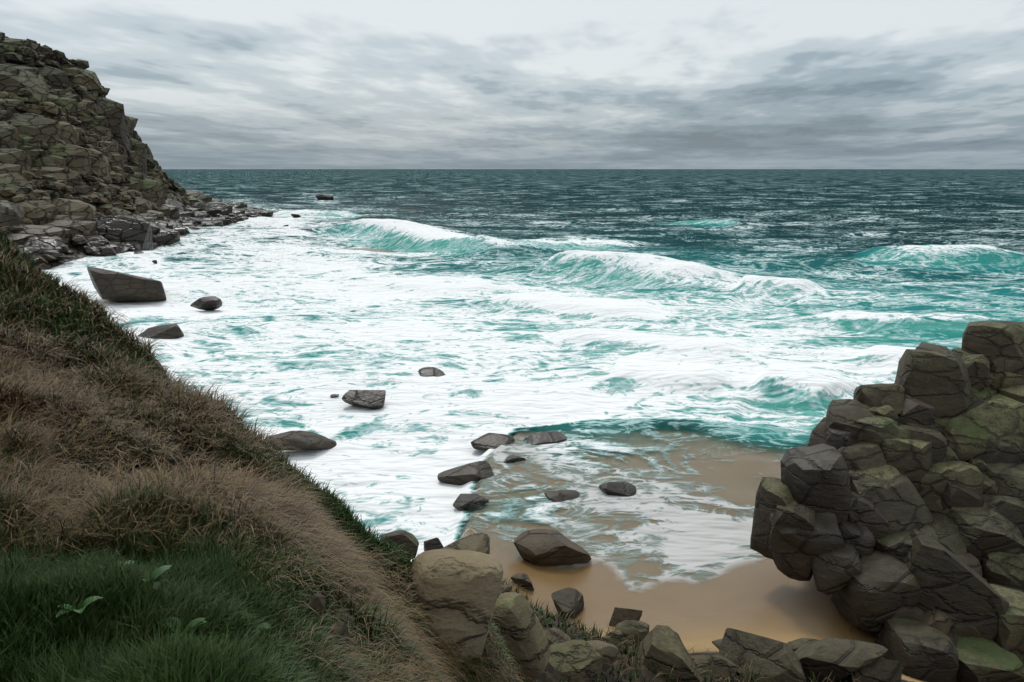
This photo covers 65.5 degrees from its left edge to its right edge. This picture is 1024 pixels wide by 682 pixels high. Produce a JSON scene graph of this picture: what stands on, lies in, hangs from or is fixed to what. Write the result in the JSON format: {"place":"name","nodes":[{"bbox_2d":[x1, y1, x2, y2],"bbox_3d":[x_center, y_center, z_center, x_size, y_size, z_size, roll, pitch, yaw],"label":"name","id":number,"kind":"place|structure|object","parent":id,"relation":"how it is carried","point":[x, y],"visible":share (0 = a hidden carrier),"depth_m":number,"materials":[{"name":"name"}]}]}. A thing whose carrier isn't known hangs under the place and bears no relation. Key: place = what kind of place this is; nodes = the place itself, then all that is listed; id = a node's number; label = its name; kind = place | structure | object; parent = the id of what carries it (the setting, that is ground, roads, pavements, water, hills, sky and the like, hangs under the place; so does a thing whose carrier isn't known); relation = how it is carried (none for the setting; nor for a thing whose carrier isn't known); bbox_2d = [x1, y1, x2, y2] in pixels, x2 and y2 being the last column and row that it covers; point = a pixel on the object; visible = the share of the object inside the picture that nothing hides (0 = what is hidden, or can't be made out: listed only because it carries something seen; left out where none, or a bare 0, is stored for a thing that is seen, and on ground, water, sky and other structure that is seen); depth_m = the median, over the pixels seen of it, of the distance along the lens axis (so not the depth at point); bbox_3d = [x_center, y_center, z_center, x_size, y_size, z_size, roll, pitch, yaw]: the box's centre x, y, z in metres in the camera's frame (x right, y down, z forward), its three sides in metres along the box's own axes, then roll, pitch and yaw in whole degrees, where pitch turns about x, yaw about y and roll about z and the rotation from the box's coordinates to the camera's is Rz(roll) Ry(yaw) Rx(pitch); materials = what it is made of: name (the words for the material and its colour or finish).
{"place":"outdoors","nodes":[
{"label":"outdoors","id":0,"kind":"place"},
{"bbox_2d":[0,32,273,263],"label":"headland cliff","id":1,"kind":"structure","parent":0,"point":[53,160],"depth_m":181.36,"materials":[{"name":"stone"}]},
{"bbox_2d":[0,240,926,681],"bbox_3d":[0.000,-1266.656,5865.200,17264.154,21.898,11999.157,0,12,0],"label":"terrain","id":2,"kind":"structure","parent":0,"point":[760,594],"depth_m":31.57,"materials":[{"name":"beige sand"}]},
{"bbox_2d":[35,124,267,269],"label":"headland base","id":3,"kind":"object","parent":2,"relation":"on","point":[80,254],"visible":0.02,"depth_m":143.77,"materials":[{"name":"stone"}]},
{"bbox_2d":[55,560,270,640],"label":"dock leaves","id":4,"kind":"object","parent":2,"relation":"on","point":[162,570],"visible":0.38,"depth_m":3.13,"materials":[{"name":"green plant"}]},
{"bbox_2d":[0,214,863,681],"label":"grass","id":5,"kind":"structure","parent":2,"relation":"on","point":[64,538],"depth_m":5.07,"materials":[{"name":"brown plant"}]},
{"bbox_2d":[87,194,901,681],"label":"loose rocks","id":6,"kind":"object","parent":2,"relation":"on","point":[459,586],"visible":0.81,"depth_m":20.52,"materials":[{"name":"stone"}]},
{"bbox_2d":[0,0,1023,168],"label":"sky","id":7,"kind":"structure","parent":0,"point":[208,84],"materials":[{"name":"grey"}]},
{"bbox_2d":[42,169,1023,576],"bbox_3d":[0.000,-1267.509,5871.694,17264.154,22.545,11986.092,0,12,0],"label":"sea water","id":8,"kind":"structure","parent":0,"point":[780,307],"depth_m":95.31,"materials":[{"name":"liquid"}]},
{"bbox_2d":[750,320,1023,681],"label":"outcrop rocks","id":9,"kind":"object","parent":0,"point":[890,517],"visible":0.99,"depth_m":27.62,"materials":[{"name":"stone"}]}
]}

